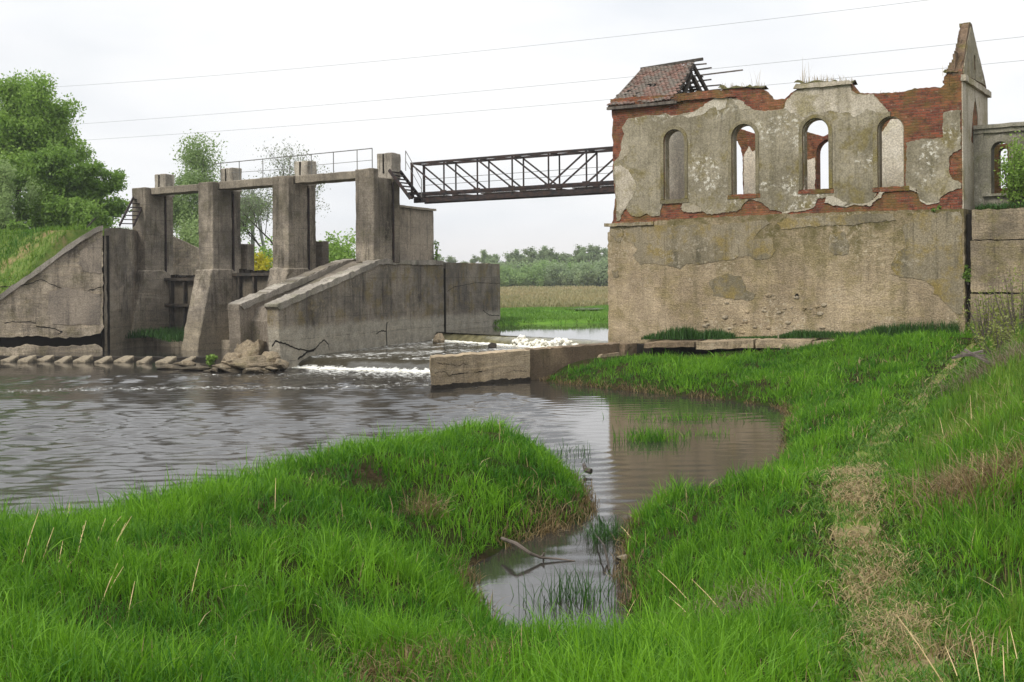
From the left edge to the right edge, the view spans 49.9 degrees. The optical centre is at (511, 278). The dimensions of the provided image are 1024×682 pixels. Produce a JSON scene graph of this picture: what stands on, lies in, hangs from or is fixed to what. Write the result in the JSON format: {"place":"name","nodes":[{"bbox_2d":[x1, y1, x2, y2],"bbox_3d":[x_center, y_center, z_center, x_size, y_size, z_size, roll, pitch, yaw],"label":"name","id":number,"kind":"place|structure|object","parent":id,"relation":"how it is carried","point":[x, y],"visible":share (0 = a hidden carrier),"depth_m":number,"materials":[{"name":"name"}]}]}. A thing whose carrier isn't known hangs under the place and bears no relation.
{"place":"outdoors","nodes":[
{"label":"outdoors","id":0,"kind":"place"},
{"bbox_2d":[0,223,131,293],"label":"embankment hill","id":1,"kind":"structure","parent":0,"point":[63,242],"depth_m":51.80,"materials":[{"name":"plant"}]},
{"bbox_2d":[0,219,33,232],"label":"leafy bush","id":2,"kind":"object","parent":1,"relation":"on","point":[16,225],"visible":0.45,"depth_m":56.22,"materials":[{"name":"green plant"}]},
{"bbox_2d":[0,155,44,228],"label":"leafy bush","id":3,"kind":"object","parent":1,"relation":"on","point":[7,186],"visible":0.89,"depth_m":58.03,"materials":[{"name":"green plant"}]},
{"bbox_2d":[0,67,86,221],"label":"leafy tree","id":4,"kind":"object","parent":1,"relation":"on","point":[34,115],"visible":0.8,"depth_m":64.11,"materials":[{"name":"green plant"}]},
{"bbox_2d":[12,185,75,228],"bbox_3d":[-25.270,-3.647,60.273,3.574,3.104,3.606,0,0,0],"label":"leafy bush","id":5,"kind":"object","parent":1,"relation":"on","point":[50,211],"visible":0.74,"depth_m":59.16,"materials":[{"name":"green plant"}]},
{"bbox_2d":[21,97,100,196],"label":"leafy tree","id":6,"kind":"object","parent":1,"relation":"on","point":[83,154],"visible":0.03,"depth_m":71.58,"materials":[{"name":"green plant"}]},
{"bbox_2d":[5,139,131,226],"bbox_3d":[-24.948,-4.829,62.034,7.336,5.744,5.000,0,0,-36],"label":"leafy tree","id":7,"kind":"object","parent":1,"relation":"on","point":[53,170],"visible":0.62,"depth_m":60.51,"materials":[{"name":"green plant"}]},
{"bbox_2d":[60,158,127,206],"bbox_3d":[-24.371,-4.418,62.785,4.049,4.883,3.975,0,0,17],"label":"leafy tree","id":8,"kind":"object","parent":1,"relation":"on","point":[93,186],"visible":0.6,"depth_m":62.51,"materials":[{"name":"green plant"}]},
{"bbox_2d":[67,196,120,229],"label":"leafy bush","id":9,"kind":"object","parent":1,"relation":"on","point":[81,216],"visible":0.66,"depth_m":58.71,"materials":[{"name":"green plant"}]},
{"bbox_2d":[0,346,788,632],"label":"river water","id":10,"kind":"structure","parent":0,"point":[82,430],"depth_m":23.52,"materials":[{"name":"liquid"}]},
{"bbox_2d":[0,355,19,361],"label":"baffle stone","id":11,"kind":"object","parent":10,"relation":"in","point":[13,358],"visible":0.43,"depth_m":44.26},
{"bbox_2d":[18,356,36,362],"bbox_3d":[-19.297,3.369,43.792,0.499,0.531,0.704,0,0,0],"label":"baffle stone","id":12,"kind":"object","parent":10,"relation":"in","point":[28,359],"visible":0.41,"depth_m":43.74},
{"bbox_2d":[73,355,92,362],"bbox_3d":[-17.013,3.350,43.641,0.588,0.533,0.706,0,0,0],"label":"baffle stone","id":13,"kind":"object","parent":10,"relation":"in","point":[85,359],"visible":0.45,"depth_m":43.57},
{"bbox_2d":[0,356,205,359],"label":"baffle sill","id":14,"kind":"structure","parent":10,"relation":"in","point":[115,358],"depth_m":44.84,"materials":[{"name":"concrete"}]},
{"bbox_2d":[104,228,137,350],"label":"return wall","id":15,"kind":"structure","parent":10,"relation":"in","point":[123,265],"depth_m":51.89,"materials":[{"name":"concrete"}]},
{"bbox_2d":[130,174,174,346],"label":"sluice pier","id":16,"kind":"structure","parent":10,"relation":"in","point":[153,227],"depth_m":54.26,"materials":[{"name":"concrete"}]},
{"bbox_2d":[119,196,141,226],"bbox_3d":[-18.464,-3.253,53.660,0.610,1.567,2.229,0,0,3],"label":"steel stair","id":17,"kind":"object","parent":16,"relation":"attached to","point":[127,209],"visible":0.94,"depth_m":53.47,"materials":[{"name":"metal"}]},
{"bbox_2d":[155,356,176,363],"bbox_3d":[-13.421,3.335,42.711,0.618,0.554,0.716,0,0,6],"label":"baffle stone","id":18,"kind":"object","parent":10,"relation":"in","point":[168,360],"visible":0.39,"depth_m":42.64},
{"bbox_2d":[156,364,181,369],"bbox_3d":[-12.373,3.233,40.021,1.042,0.217,0.694,0,0,0],"label":"boulder","id":19,"kind":"object","parent":10,"relation":"on","point":[169,366],"visible":0.94,"depth_m":39.80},
{"bbox_2d":[153,274,195,346],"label":"sluice gate","id":20,"kind":"structure","parent":10,"relation":"in","point":[179,291],"depth_m":54.37,"materials":[{"name":"metal"}]},
{"bbox_2d":[125,325,184,341],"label":"grass","id":21,"kind":"structure","parent":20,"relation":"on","point":[170,335],"depth_m":51.92,"materials":[{"name":"plant"}]},
{"bbox_2d":[173,360,195,366],"bbox_3d":[-12.013,3.156,40.396,0.905,0.278,0.452,0,0,0],"label":"boulder","id":22,"kind":"object","parent":10,"relation":"on","point":[186,363],"visible":0.73,"depth_m":40.24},
{"bbox_2d":[180,365,211,369],"bbox_3d":[-11.262,3.220,39.320,1.327,0.195,0.501,0,0,0],"label":"boulder","id":23,"kind":"object","parent":10,"relation":"on","point":[198,367],"visible":0.92,"depth_m":39.16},
{"bbox_2d":[181,167,241,350],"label":"sluice pier","id":24,"kind":"structure","parent":10,"relation":"in","point":[213,293],"depth_m":51.33,"materials":[{"name":"concrete"}]},
{"bbox_2d":[241,244,253,270],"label":"guide slab","id":25,"kind":"structure","parent":24,"relation":"attached to","point":[247,256],"depth_m":53.03,"materials":[{"name":"concrete"}]},
{"bbox_2d":[150,171,355,195],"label":"sluice deck","id":26,"kind":"structure","parent":24,"relation":"on","point":[311,179],"depth_m":50.02,"materials":[{"name":"concrete"}]},
{"bbox_2d":[214,148,372,181],"bbox_3d":[-10.117,-5.015,49.908,10.107,1.039,0.044,0,0,35],"label":"walkway railing","id":27,"kind":"object","parent":26,"relation":"on","point":[311,165],"visible":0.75,"depth_m":49.16,"materials":[{"name":"grey metal"}]},
{"bbox_2d":[221,269,269,348],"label":"sluice gate","id":28,"kind":"structure","parent":10,"relation":"in","point":[248,282],"depth_m":51.42,"materials":[{"name":"metal"}]},
{"bbox_2d":[203,339,288,372],"bbox_3d":[-9.170,2.882,38.734,2.812,1.407,2.418,0,0,34],"label":"rubble mound","id":29,"kind":"object","parent":10,"relation":"in","point":[248,356],"visible":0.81,"depth_m":38.39,"materials":[{"name":"stone"}]},
{"bbox_2d":[267,160,316,286],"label":"sluice pier","id":30,"kind":"structure","parent":10,"relation":"in","point":[294,231],"depth_m":48.67,"materials":[{"name":"concrete"}]},
{"bbox_2d":[316,241,328,267],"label":"guide slab","id":31,"kind":"structure","parent":30,"relation":"attached to","point":[322,252],"depth_m":50.19,"materials":[{"name":"concrete"}]},
{"bbox_2d":[292,367,429,372],"bbox_3d":[-5.593,3.230,38.694,7.314,0.118,0.695,0,0,23],"label":"weir foam","id":32,"kind":"object","parent":10,"relation":"on","point":[369,370],"visible":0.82,"depth_m":38.45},
{"bbox_2d":[228,258,499,368],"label":"divide wall","id":33,"kind":"structure","parent":10,"relation":"in","point":[341,305],"depth_m":44.69,"materials":[{"name":"concrete"}]},
{"bbox_2d":[355,152,400,262],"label":"sluice pier","id":34,"kind":"structure","parent":33,"relation":"on","point":[377,189],"depth_m":45.89,"materials":[{"name":"concrete"}]},
{"bbox_2d":[388,151,422,200],"bbox_3d":[-4.486,-4.328,46.215,1.231,2.159,0.800,0,0,32],"label":"open stair","id":35,"kind":"object","parent":34,"relation":"attached to","point":[411,186],"visible":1,"depth_m":46.23,"materials":[{"name":"metal"}]},
{"bbox_2d":[400,205,436,259],"bbox_3d":[-5.060,-1.924,49.388,2.025,2.497,3.473,0,0,23],"label":"bridge abutment","id":36,"kind":"object","parent":33,"relation":"on","point":[416,233],"visible":0.41,"depth_m":48.98,"materials":[{"name":"concrete"}]},
{"bbox_2d":[408,146,614,203],"bbox_3d":[0.420,-4.121,44.589,11.010,1.735,0.961,0,0,33],"label":"truss footbridge","id":37,"kind":"object","parent":36,"relation":"on","point":[548,189],"visible":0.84,"depth_m":44.59,"materials":[{"name":"metal"}]},
{"bbox_2d":[501,537,573,560],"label":"fallen branch","id":38,"kind":"object","parent":10,"relation":"in","point":[523,548],"visible":0.94,"depth_m":12.44,"materials":[{"name":"wood"}]},
{"bbox_2d":[546,438,590,470],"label":"reed tuft","id":39,"kind":"object","parent":10,"relation":"on","point":[569,450],"visible":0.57,"depth_m":19.85,"materials":[{"name":"green plant"}]},
{"bbox_2d":[510,551,633,617],"bbox_3d":[0.623,2.991,10.845,1.327,0.508,1.322,0,0,0],"label":"reed tuft","id":40,"kind":"object","parent":10,"relation":"on","point":[575,591],"visible":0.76,"depth_m":10.86,"materials":[{"name":"green plant"}]},
{"bbox_2d":[574,513,632,546],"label":"reed tuft","id":41,"kind":"object","parent":10,"relation":"in","point":[604,534],"visible":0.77,"depth_m":13.47,"materials":[{"name":"green plant"}]},
{"bbox_2d":[608,421,718,443],"bbox_3d":[2.847,3.000,21.572,2.071,0.455,1.303,0,0,-27],"label":"reed tuft","id":42,"kind":"object","parent":10,"relation":"in","point":[651,436],"visible":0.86,"depth_m":21.54,"materials":[{"name":"green plant"}]},
{"bbox_2d":[602,408,754,421],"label":"reed tuft","id":43,"kind":"object","parent":10,"relation":"on","point":[690,416],"visible":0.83,"depth_m":24.75,"materials":[{"name":"green plant"}]},
{"bbox_2d":[297,340,524,370],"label":"rapids water","id":44,"kind":"structure","parent":0,"point":[411,356],"depth_m":40.66,"materials":[{"name":"liquid"}]},
{"bbox_2d":[432,335,577,347],"bbox_3d":[-0.084,2.596,45.295,1.072,0.571,11.980,0,0,-39],"label":"heaped foam","id":45,"kind":"object","parent":44,"relation":"on","point":[521,341],"visible":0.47,"depth_m":44.20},
{"bbox_2d":[60,0,924,86],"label":"power line","id":46,"kind":"object","parent":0,"point":[522,46],"visible":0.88,"depth_m":60.52,"materials":[{"name":"metal"}]},
{"bbox_2d":[0,205,1023,681],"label":"bank ground","id":47,"kind":"structure","parent":0,"point":[370,475],"depth_m":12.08,"materials":[{"name":"plant"}]},
{"bbox_2d":[0,226,109,354],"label":"wing wall","id":48,"kind":"structure","parent":47,"relation":"on","point":[54,304],"depth_m":49.68,"materials":[{"name":"concrete"}]},
{"bbox_2d":[271,629,494,681],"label":"dead grass clump","id":49,"kind":"object","parent":47,"relation":"on","point":[364,671],"visible":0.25,"depth_m":7.24,"materials":[{"name":"plant"}]},
{"bbox_2d":[257,624,559,681],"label":"dead grass clump","id":50,"kind":"object","parent":47,"relation":"on","point":[416,660],"visible":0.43,"depth_m":7.06,"materials":[{"name":"plant"}]},
{"bbox_2d":[387,485,474,523],"bbox_3d":[-0.988,2.649,13.133,0.972,0.450,1.512,0,0,27],"label":"dead grass clump","id":51,"kind":"object","parent":47,"relation":"on","point":[424,500],"visible":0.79,"depth_m":12.99,"materials":[{"name":"plant"}]},
{"bbox_2d":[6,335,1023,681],"bbox_3d":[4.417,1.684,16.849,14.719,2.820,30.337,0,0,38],"label":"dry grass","id":52,"kind":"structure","parent":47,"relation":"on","point":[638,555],"depth_m":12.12,"materials":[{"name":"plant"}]},
{"bbox_2d":[439,332,607,345],"bbox_3d":[0.506,2.603,45.350,0.881,0.401,13.373,0,0,-38],"label":"weir overflow","id":53,"kind":"object","parent":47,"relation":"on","point":[486,338],"visible":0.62,"depth_m":46.78,"materials":[{"name":"liquid"}]},
{"bbox_2d":[429,342,636,390],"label":"spur wall","id":54,"kind":"structure","parent":47,"relation":"on","point":[463,369],"depth_m":33.70,"materials":[{"name":"concrete"}]},
{"bbox_2d":[500,477,584,543],"bbox_3d":[0.544,3.052,13.859,1.717,1.006,1.979,0,0,-31],"label":"dead grass clump","id":55,"kind":"object","parent":47,"relation":"on","point":[548,529],"visible":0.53,"depth_m":13.98,"materials":[{"name":"plant"}]},
{"bbox_2d":[437,372,799,626],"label":"dead bank grass","id":56,"kind":"structure","parent":47,"relation":"on","point":[779,407],"depth_m":13.94,"materials":[{"name":"plant"}]},
{"bbox_2d":[665,567,821,620],"bbox_3d":[1.714,2.646,8.839,1.509,0.628,2.013,0,0,0],"label":"dead grass clump","id":57,"kind":"object","parent":47,"relation":"on","point":[757,592],"visible":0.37,"depth_m":8.94,"materials":[{"name":"plant"}]},
{"bbox_2d":[604,22,991,342],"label":"ruined powerhouse","id":58,"kind":"structure","parent":47,"relation":"on","point":[784,242],"depth_m":36.03,"materials":[{"name":"beige"}]},
{"bbox_2d":[634,57,960,95],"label":"wall top weeds","id":59,"kind":"object","parent":58,"relation":"on","point":[803,80],"depth_m":35.82,"materials":[{"name":"plant"}]},
{"bbox_2d":[641,319,961,339],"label":"grass","id":60,"kind":"structure","parent":58,"relation":"attached to","point":[682,333],"depth_m":35.04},
{"bbox_2d":[843,434,1023,533],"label":"dead grass clump","id":61,"kind":"object","parent":47,"relation":"on","point":[958,482],"visible":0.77,"depth_m":11.00,"materials":[{"name":"plant"}]},
{"bbox_2d":[848,616,1023,681],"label":"dead grass clump","id":62,"kind":"object","parent":47,"relation":"on","point":[948,650],"visible":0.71,"depth_m":6.62,"materials":[{"name":"plant"}]},
{"bbox_2d":[906,415,977,454],"bbox_3d":[5.518,2.061,14.163,1.532,0.745,1.500,0,0,0],"label":"dead grass clump","id":63,"kind":"object","parent":47,"relation":"on","point":[946,435],"visible":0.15,"depth_m":14.15,"materials":[{"name":"plant"}]},
{"bbox_2d":[889,311,1023,681],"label":"rough weeds","id":64,"kind":"object","parent":47,"relation":"on","point":[1007,376],"visible":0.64,"depth_m":13.37,"materials":[{"name":"plant"}]},
{"bbox_2d":[900,335,1023,406],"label":"dead grass clump","id":65,"kind":"object","parent":47,"relation":"on","point":[999,359],"visible":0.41,"depth_m":21.57,"materials":[{"name":"plant"}]},
{"bbox_2d":[951,348,989,363],"bbox_3d":[9.114,1.544,21.885,0.734,0.281,0.332,0,0,17],"label":"bleached wood","id":66,"kind":"object","parent":47,"relation":"on","point":[971,353],"visible":0.96,"depth_m":21.86,"materials":[{"name":"wood"}]},
{"bbox_2d":[922,320,1023,602],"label":"dry stems","id":67,"kind":"object","parent":47,"relation":"on","point":[981,446],"visible":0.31,"depth_m":12.87,"materials":[{"name":"plant"}]},
{"bbox_2d":[956,288,1016,341],"bbox_3d":[12.692,1.065,29.442,1.531,1.585,1.191,0,0,38],"label":"weedy shrub","id":68,"kind":"object","parent":47,"relation":"on","point":[986,322],"visible":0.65,"depth_m":29.54,"materials":[{"name":"plant"}]},
{"bbox_2d":[966,208,1023,332],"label":"retaining wall","id":69,"kind":"structure","parent":47,"relation":"on","point":[994,239],"depth_m":32.44,"materials":[{"name":"concrete"}]},
{"bbox_2d":[962,265,971,284],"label":"wall plant","id":70,"kind":"object","parent":69,"relation":"attached to","point":[966,274],"depth_m":32.81,"materials":[{"name":"green plant"}]},
{"bbox_2d":[968,306,1022,356],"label":"weedy shrub","id":71,"kind":"object","parent":47,"relation":"on","point":[999,335],"visible":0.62,"depth_m":23.95,"materials":[{"name":"plant"}]},
{"bbox_2d":[973,121,1023,208],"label":"ruined annex","id":72,"kind":"object","parent":47,"relation":"on","point":[988,139],"visible":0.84,"depth_m":34.00,"materials":[{"name":"paint"}]},
{"bbox_2d":[975,201,1023,208],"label":"terrace grass","id":73,"kind":"structure","parent":47,"relation":"on","point":[994,205],"depth_m":32.82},
{"bbox_2d":[977,264,1023,335],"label":"weedy shrub","id":74,"kind":"object","parent":47,"relation":"on","point":[1013,311],"visible":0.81,"depth_m":25.96,"materials":[{"name":"plant"}]},
{"bbox_2d":[993,130,1023,205],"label":"leafy bush","id":75,"kind":"object","parent":47,"relation":"on","point":[1014,192],"visible":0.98,"depth_m":32.76,"materials":[{"name":"green plant"}]},
{"bbox_2d":[0,0,1023,262],"label":"sky","id":76,"kind":"structure","parent":0,"point":[83,43],"materials":[{"name":"white"}]},
{"bbox_2d":[440,323,607,340],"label":"water","id":77,"kind":"structure","parent":0,"point":[592,331],"depth_m":50.36,"materials":[{"name":"white liquid"}]},
{"bbox_2d":[173,236,198,275],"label":"upstream wing wall","id":78,"kind":"structure","parent":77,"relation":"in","point":[185,258],"depth_m":56.50,"materials":[{"name":"concrete"}]},
{"bbox_2d":[72,36,1023,124],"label":"power line","id":79,"kind":"object","parent":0,"point":[571,82],"visible":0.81,"depth_m":59.95,"materials":[{"name":"metal"}]},
{"bbox_2d":[76,60,1023,140],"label":"power line","id":80,"kind":"object","parent":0,"point":[540,105],"visible":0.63,"depth_m":61.74,"materials":[{"name":"metal"}]},
{"bbox_2d":[492,291,608,325],"bbox_3d":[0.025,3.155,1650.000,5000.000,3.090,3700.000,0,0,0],"label":"ground","id":81,"kind":"structure","parent":0,"point":[563,321],"depth_m":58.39,"materials":[{"name":"plant"}]},
{"bbox_2d":[175,210,198,246],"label":"leafy bush","id":82,"kind":"object","parent":81,"relation":"on","point":[185,235],"visible":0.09,"depth_m":68.10,"materials":[{"name":"green plant"}]},
{"bbox_2d":[169,129,272,247],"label":"birch tree","id":83,"kind":"object","parent":81,"relation":"on","point":[196,164],"visible":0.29,"depth_m":79.56,"materials":[{"name":"green plant"}]},
{"bbox_2d":[251,191,264,253],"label":"utility pole","id":84,"kind":"object","parent":81,"relation":"on","point":[261,238],"visible":0.28,"depth_m":84.99,"materials":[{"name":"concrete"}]},
{"bbox_2d":[248,234,272,270],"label":"leafy bush","id":85,"kind":"object","parent":81,"relation":"on","point":[269,251],"visible":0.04,"depth_m":69.89,"materials":[{"name":"green plant"}]},
{"bbox_2d":[254,251,272,270],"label":"leafy bush","id":86,"kind":"object","parent":81,"relation":"on","point":[261,262],"visible":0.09,"depth_m":65.78,"materials":[{"name":"yellow plant"}]},
{"bbox_2d":[210,137,337,255],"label":"bare tree","id":87,"kind":"object","parent":81,"relation":"on","point":[254,202],"visible":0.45,"depth_m":76.76,"materials":[{"name":"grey plant"}]},
{"bbox_2d":[318,228,355,262],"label":"leafy bush","id":88,"kind":"object","parent":81,"relation":"on","point":[337,251],"visible":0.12,"depth_m":72.05,"materials":[{"name":"green plant"}]},
{"bbox_2d":[479,249,499,263],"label":"tree","id":89,"kind":"object","parent":81,"relation":"on","point":[486,257],"visible":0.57,"depth_m":255.66,"materials":[{"name":"green plant"}]},
{"bbox_2d":[494,261,517,286],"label":"bush","id":90,"kind":"object","parent":81,"relation":"on","point":[505,278],"visible":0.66,"depth_m":207.05,"materials":[{"name":"plant"}]},
{"bbox_2d":[503,249,525,263],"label":"tree","id":91,"kind":"object","parent":81,"relation":"on","point":[516,255],"visible":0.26,"depth_m":249.09,"materials":[{"name":"green plant"}]},
{"bbox_2d":[502,258,531,284],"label":"bush","id":92,"kind":"object","parent":81,"relation":"on","point":[516,264],"visible":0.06,"depth_m":222.82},
{"bbox_2d":[510,261,546,286],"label":"bush","id":93,"kind":"object","parent":81,"relation":"on","point":[533,276],"visible":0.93,"depth_m":206.47,"materials":[{"name":"plant"}]},
{"bbox_2d":[523,249,545,265],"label":"tree","id":94,"kind":"object","parent":81,"relation":"on","point":[540,255],"visible":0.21,"depth_m":234.83,"materials":[{"name":"green plant"}]},
{"bbox_2d":[520,246,550,264],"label":"tree","id":95,"kind":"object","parent":81,"relation":"on","point":[529,252],"visible":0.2,"depth_m":244.88,"materials":[{"name":"green plant"}]},
{"bbox_2d":[528,255,559,286],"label":"bush","id":96,"kind":"object","parent":81,"relation":"on","point":[544,262],"visible":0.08,"depth_m":216.87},
{"bbox_2d":[500,284,607,307],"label":"dry reeds","id":97,"kind":"object","parent":81,"relation":"on","point":[566,296],"visible":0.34,"depth_m":101.26,"materials":[{"name":"plant"}]},
{"bbox_2d":[544,247,567,263],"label":"tree","id":98,"kind":"object","parent":81,"relation":"on","point":[551,254],"visible":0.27,"depth_m":232.74,"materials":[{"name":"green plant"}]},
{"bbox_2d":[543,260,571,286],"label":"bush","id":99,"kind":"object","parent":81,"relation":"on","point":[553,274],"visible":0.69,"depth_m":211.44,"materials":[{"name":"plant"}]},
{"bbox_2d":[559,244,586,265],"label":"tree","id":100,"kind":"object","parent":81,"relation":"on","point":[575,253],"visible":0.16,"depth_m":250.56,"materials":[{"name":"green plant"}]},
{"bbox_2d":[559,260,601,286],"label":"bush","id":101,"kind":"object","parent":81,"relation":"on","point":[585,274],"visible":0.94,"depth_m":206.24,"materials":[{"name":"plant"}]},
{"bbox_2d":[566,247,595,265],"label":"tree","id":102,"kind":"object","parent":81,"relation":"on","point":[582,255],"visible":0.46,"depth_m":237.93,"materials":[{"name":"green plant"}]},
{"bbox_2d":[586,243,600,261],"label":"tree","id":103,"kind":"object","parent":81,"relation":"on","point":[591,248],"visible":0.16,"depth_m":251.13,"materials":[{"name":"green plant"}]},
{"bbox_2d":[589,257,607,286],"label":"bush","id":104,"kind":"object","parent":81,"relation":"on","point":[602,278],"visible":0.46,"depth_m":212.73,"materials":[{"name":"plant"}]},
{"bbox_2d":[633,343,790,353],"bbox_3d":[8.597,2.803,35.966,11.142,1.060,1.803,0,0,30],"label":"apron bed","id":105,"kind":"object","parent":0,"point":[640,348],"visible":0.14,"depth_m":36.91,"materials":[{"name":"concrete"}]},
{"bbox_2d":[644,339,706,347],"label":"apron slab","id":106,"kind":"structure","parent":105,"relation":"on","point":[670,343],"depth_m":36.74,"materials":[{"name":"concrete"}]},
{"bbox_2d":[695,338,762,349],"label":"apron slab","id":107,"kind":"structure","parent":105,"relation":"on","point":[711,344],"depth_m":35.81,"materials":[{"name":"concrete"}]},
{"bbox_2d":[755,338,821,348],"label":"apron slab","id":108,"kind":"structure","parent":105,"relation":"on","point":[774,343],"depth_m":34.93,"materials":[{"name":"concrete"}]},
{"bbox_2d":[713,341,1023,681],"bbox_3d":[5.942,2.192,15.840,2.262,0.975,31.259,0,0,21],"label":"path","id":109,"kind":"structure","parent":0,"point":[866,527],"depth_m":9.23,"materials":[{"name":"plant"}]},
{"bbox_2d":[801,460,975,681],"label":"straw litter","id":110,"kind":"object","parent":109,"relation":"on","point":[853,498],"visible":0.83,"depth_m":9.23,"materials":[{"name":"plant"}]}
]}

